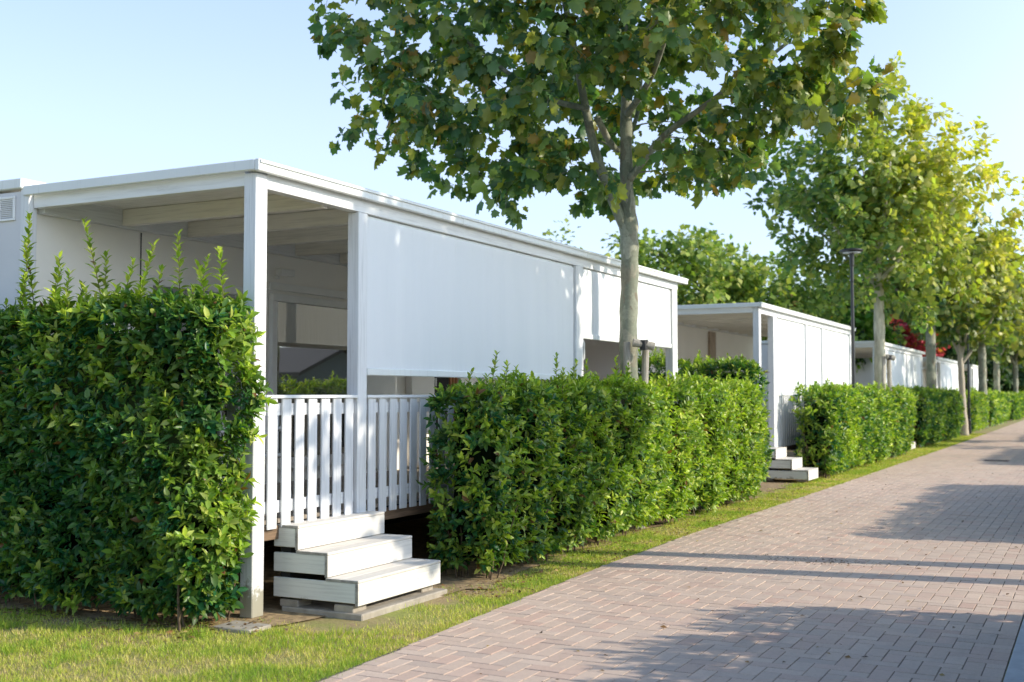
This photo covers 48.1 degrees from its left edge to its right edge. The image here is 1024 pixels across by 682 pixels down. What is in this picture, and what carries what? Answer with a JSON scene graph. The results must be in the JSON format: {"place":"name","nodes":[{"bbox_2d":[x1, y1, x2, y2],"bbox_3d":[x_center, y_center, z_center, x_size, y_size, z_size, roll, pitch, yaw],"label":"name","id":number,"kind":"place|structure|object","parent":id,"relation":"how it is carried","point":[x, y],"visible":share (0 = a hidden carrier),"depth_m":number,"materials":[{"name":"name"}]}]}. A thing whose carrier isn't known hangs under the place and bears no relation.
{"place":"outdoors","nodes":[
{"label":"outdoors","id":0,"kind":"place"},
{"bbox_2d":[221,415,291,497],"bbox_3d":[-2.228,0.964,9.800,0.544,0.863,0.513,-1,-3,27],"label":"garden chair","id":1,"kind":"object","parent":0,"point":[278,430],"visible":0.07,"depth_m":9.95,"materials":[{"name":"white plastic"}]},
{"bbox_2d":[0,419,1010,627],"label":"soil","id":2,"kind":"structure","parent":0,"point":[416,529],"depth_m":10.00,"materials":[{"name":"brown soil"}]},
{"bbox_2d":[0,211,277,632],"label":"laurel hedge","id":3,"kind":"object","parent":2,"relation":"on","point":[113,471],"visible":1,"depth_m":8.05,"materials":[{"name":"green plant"}]},
{"bbox_2d":[0,158,688,618],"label":"mobile home","id":4,"kind":"object","parent":2,"relation":"on","point":[378,318],"visible":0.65,"depth_m":10.26,"materials":[{"name":"white metal"}]},
{"bbox_2d":[145,275,242,423],"bbox_3d":[-3.027,0.116,11.088,0.036,1.390,1.400,-1,-3,27],"label":"window","id":5,"kind":"structure","parent":4,"relation":"in","point":[165,282],"depth_m":11.09,"materials":[{"name":"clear glass"}]},
{"bbox_2d":[268,293,368,469],"bbox_3d":[-2.128,0.461,12.816,0.056,1.860,1.800,-1,-3,27],"label":"sliding door","id":6,"kind":"structure","parent":4,"relation":"in","point":[307,350],"depth_m":12.59,"materials":[{"name":"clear glass"}]},
{"bbox_2d":[434,377,448,459],"bbox_3d":[-0.937,0.599,15.135,0.069,2.000,0.500,-1,-3,27],"label":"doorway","id":7,"kind":"structure","parent":4,"relation":"in","point":[444,381],"depth_m":15.20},
{"bbox_2d":[282,588,446,620],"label":"concrete slab","id":8,"kind":"structure","parent":2,"relation":"on","point":[372,609],"depth_m":8.46,"materials":[{"name":"beige concrete"}]},
{"bbox_2d":[274,511,439,612],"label":"wooden steps","id":9,"kind":"structure","parent":8,"relation":"on","point":[353,563],"depth_m":8.54,"materials":[{"name":"wood"}]},
{"bbox_2d":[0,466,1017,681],"bbox_3d":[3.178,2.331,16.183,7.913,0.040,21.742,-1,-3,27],"label":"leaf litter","id":10,"kind":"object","parent":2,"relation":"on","point":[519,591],"visible":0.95,"depth_m":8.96,"materials":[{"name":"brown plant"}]},
{"bbox_2d":[415,350,772,579],"bbox_3d":[1.607,1.225,13.708,1.039,2.083,9.167,-1,-3,27],"label":"laurel hedge","id":11,"kind":"object","parent":2,"relation":"on","point":[540,468],"visible":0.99,"depth_m":11.28,"materials":[{"name":"green plant"}]},
{"bbox_2d":[638,347,774,486],"bbox_3d":[1.260,1.325,20.403,6.807,2.501,1.075,-1,-3,27],"label":"laurel hedge","id":12,"kind":"object","parent":2,"relation":"on","point":[698,366],"visible":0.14,"depth_m":19.22,"materials":[{"name":"green plant"}]},
{"bbox_2d":[638,302,855,482],"bbox_3d":[3.687,1.146,26.082,6.525,3.315,9.230,-1,-3,27],"label":"mobile home","id":13,"kind":"object","parent":2,"relation":"on","point":[806,349],"visible":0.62,"depth_m":23.51,"materials":[{"name":"white metal"}]},
{"bbox_2d":[763,447,817,481],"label":"wooden steps","id":14,"kind":"structure","parent":2,"relation":"on","point":[783,466],"depth_m":20.77,"materials":[{"name":"wood"}]},
{"bbox_2d":[761,341,925,449],"bbox_3d":[9.457,1.758,37.390,6.525,3.135,9.810,-1,-3,27],"label":"mobile home","id":15,"kind":"object","parent":2,"relation":"on","point":[906,367],"visible":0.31,"depth_m":35.42,"materials":[{"name":"white metal"}]},
{"bbox_2d":[743,49,1023,457],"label":"plane tree","id":16,"kind":"object","parent":2,"relation":"on","point":[881,200],"visible":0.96,"depth_m":28.18,"materials":[{"name":"green plant"}]},
{"bbox_2d":[855,357,958,390],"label":"mobile home","id":17,"kind":"object","parent":2,"relation":"on","point":[947,371],"visible":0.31,"depth_m":44.74,"materials":[{"name":"white metal"}]},
{"bbox_2d":[900,385,965,447],"bbox_3d":[14.114,2.433,38.235,1.277,1.951,10.339,-1,-3,27],"label":"laurel hedge","id":18,"kind":"object","parent":2,"relation":"on","point":[940,414],"visible":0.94,"depth_m":35.71,"materials":[{"name":"green plant"}]},
{"bbox_2d":[922,364,978,399],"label":"mobile home","id":19,"kind":"object","parent":2,"relation":"on","point":[973,372],"visible":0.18,"depth_m":57.37,"materials":[{"name":"white metal"}]},
{"bbox_2d":[955,386,991,432],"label":"laurel hedge","id":20,"kind":"object","parent":2,"relation":"on","point":[980,408],"visible":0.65,"depth_m":48.90,"materials":[{"name":"green plant"}]},
{"bbox_2d":[987,388,1013,426],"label":"laurel hedge","id":21,"kind":"object","parent":2,"relation":"on","point":[1000,404],"visible":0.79,"depth_m":57.91,"materials":[{"name":"green plant"}]},
{"bbox_2d":[0,417,1023,681],"bbox_3d":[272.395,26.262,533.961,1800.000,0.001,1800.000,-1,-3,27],"label":"ground","id":22,"kind":"structure","parent":0,"point":[326,623],"depth_m":7.66,"materials":[{"name":"green plant"}]},
{"bbox_2d":[212,620,270,633],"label":"paving slab","id":23,"kind":"structure","parent":22,"relation":"on","point":[236,624],"depth_m":7.82,"materials":[{"name":"stone"}]},
{"bbox_2d":[542,215,582,248],"bbox_3d":[1.408,-0.152,30.177,1.519,6.387,1.576,0,-3,8],"label":"leafy tree","id":24,"kind":"object","parent":22,"relation":"on","point":[548,232],"visible":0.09,"depth_m":30.08,"materials":[{"name":"green plant"}]},
{"bbox_2d":[308,0,898,528],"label":"plane tree","id":25,"kind":"object","parent":22,"relation":"on","point":[660,44],"visible":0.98,"depth_m":13.27,"materials":[{"name":"green plant"}]},
{"bbox_2d":[623,339,655,527],"bbox_3d":[1.497,1.127,13.657,0.400,2.310,0.314,0,-3,-4],"label":"tree support","id":26,"kind":"object","parent":22,"relation":"on","point":[645,346],"visible":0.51,"depth_m":13.64,"materials":[{"name":"brown wood"}]},
{"bbox_2d":[600,222,772,304],"bbox_3d":[5.192,-0.200,38.352,7.105,7.236,7.832,-1,-3,27],"label":"leafy tree","id":27,"kind":"object","parent":22,"relation":"on","point":[689,261],"visible":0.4,"depth_m":37.10,"materials":[{"name":"green plant"}]},
{"bbox_2d":[692,251,866,358],"bbox_3d":[8.910,0.182,39.069,5.930,6.538,5.591,-1,-3,27],"label":"leafy tree","id":28,"kind":"object","parent":22,"relation":"on","point":[782,289],"visible":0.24,"depth_m":38.09,"materials":[{"name":"green plant"}]},
{"bbox_2d":[776,291,831,318],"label":"leafy tree","id":29,"kind":"object","parent":22,"relation":"on","point":[794,305],"visible":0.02,"depth_m":42.68,"materials":[{"name":"green plant"}]},
{"bbox_2d":[759,251,903,364],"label":"leafy tree","id":30,"kind":"object","parent":22,"relation":"on","point":[823,284],"visible":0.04,"depth_m":45.78,"materials":[{"name":"green plant"}]},
{"bbox_2d":[840,248,863,466],"bbox_3d":[7.545,0.363,25.346,0.524,4.852,0.524,-1,-3,27],"label":"lamp post","id":31,"kind":"object","parent":22,"relation":"on","point":[851,252],"visible":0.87,"depth_m":25.34,"materials":[{"name":"black metal"}]},
{"bbox_2d":[788,377,918,477],"bbox_3d":[8.128,1.852,26.280,1.093,1.993,11.022,-1,-3,27],"label":"laurel hedge","id":32,"kind":"object","parent":22,"relation":"on","point":[845,426],"visible":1,"depth_m":22.95,"materials":[{"name":"green plant"}]},
{"bbox_2d":[816,273,897,371],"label":"leafy tree","id":33,"kind":"object","parent":22,"relation":"on","point":[866,324],"visible":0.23,"depth_m":44.72,"materials":[{"name":"green plant"}]},
{"bbox_2d":[823,283,907,344],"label":"leafy tree","id":34,"kind":"object","parent":22,"relation":"on","point":[902,340],"depth_m":55.32,"materials":[{"name":"brown plant"}]},
{"bbox_2d":[881,354,895,457],"bbox_3d":[9.427,1.656,28.835,0.428,2.654,0.361,0,-3,5],"label":"tree support","id":35,"kind":"object","parent":22,"relation":"on","point":[889,357],"visible":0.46,"depth_m":28.82,"materials":[{"name":"brown wood"}]},
{"bbox_2d":[858,314,949,356],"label":"leafy tree","id":36,"kind":"object","parent":22,"relation":"on","point":[912,341],"visible":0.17,"depth_m":58.08,"materials":[{"name":"brown plant"}]},
{"bbox_2d":[843,283,976,376],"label":"leafy tree","id":37,"kind":"object","parent":22,"relation":"on","point":[949,353],"depth_m":69.56,"materials":[{"name":"brown plant"}]},
{"bbox_2d":[846,205,1023,442],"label":"plane tree","id":38,"kind":"object","parent":22,"relation":"on","point":[948,313],"visible":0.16,"depth_m":37.09,"materials":[{"name":"green plant"}]},
{"bbox_2d":[899,249,1023,435],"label":"slim tree","id":39,"kind":"object","parent":22,"relation":"on","point":[975,330],"visible":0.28,"depth_m":43.68,"materials":[{"name":"green plant"}]},
{"bbox_2d":[967,334,970,433],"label":"lamp post","id":40,"kind":"object","parent":22,"relation":"on","point":[968,389],"visible":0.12,"depth_m":45.27,"materials":[{"name":"black metal"}]},
{"bbox_2d":[916,258,1023,427],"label":"plane tree","id":41,"kind":"object","parent":22,"relation":"on","point":[982,371],"visible":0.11,"depth_m":54.15,"materials":[{"name":"green plant"}]},
{"bbox_2d":[953,344,1023,391],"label":"leafy tree","id":42,"kind":"object","parent":22,"relation":"on","point":[1008,369],"visible":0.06,"depth_m":79.97,"materials":[{"name":"green plant"}]},
{"bbox_2d":[965,275,1023,423],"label":"plane tree","id":43,"kind":"object","parent":22,"relation":"on","point":[1002,356],"visible":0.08,"depth_m":61.25,"materials":[{"name":"green plant"}]},
{"bbox_2d":[976,357,1023,391],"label":"leafy tree","id":44,"kind":"object","parent":22,"relation":"on","point":[1006,388],"visible":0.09,"depth_m":86.15,"materials":[{"name":"green plant"}]},
{"bbox_2d":[986,320,1023,392],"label":"plane tree","id":45,"kind":"object","parent":22,"relation":"on","point":[1016,359],"visible":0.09,"depth_m":73.21,"materials":[{"name":"green plant"}]},
{"bbox_2d":[1003,619,1023,681],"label":"kerb","id":46,"kind":"structure","parent":22,"relation":"on","point":[1015,671],"depth_m":6.72,"materials":[{"name":"concrete"}]},
{"bbox_2d":[1004,391,1023,420],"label":"laurel hedge","id":47,"kind":"object","parent":22,"relation":"on","point":[1017,406],"visible":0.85,"depth_m":68.84,"materials":[{"name":"green plant"}]},
{"bbox_2d":[0,0,1023,292],"label":"sky","id":48,"kind":"structure","parent":0,"point":[89,88],"materials":[{"name":"blue"}]},
{"bbox_2d":[315,420,1023,681],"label":"path","id":49,"kind":"structure","parent":0,"point":[888,623],"depth_m":8.73,"materials":[{"name":"brick"}]},
{"bbox_2d":[983,460,1009,461],"bbox_3d":[11.523,2.846,27.248,0.560,0.018,0.480,-1,-3,27],"label":"drain grate","id":50,"kind":"object","parent":49,"relation":"on","point":[998,460],"visible":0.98,"depth_m":27.20,"materials":[{"name":"metal"}]}
]}

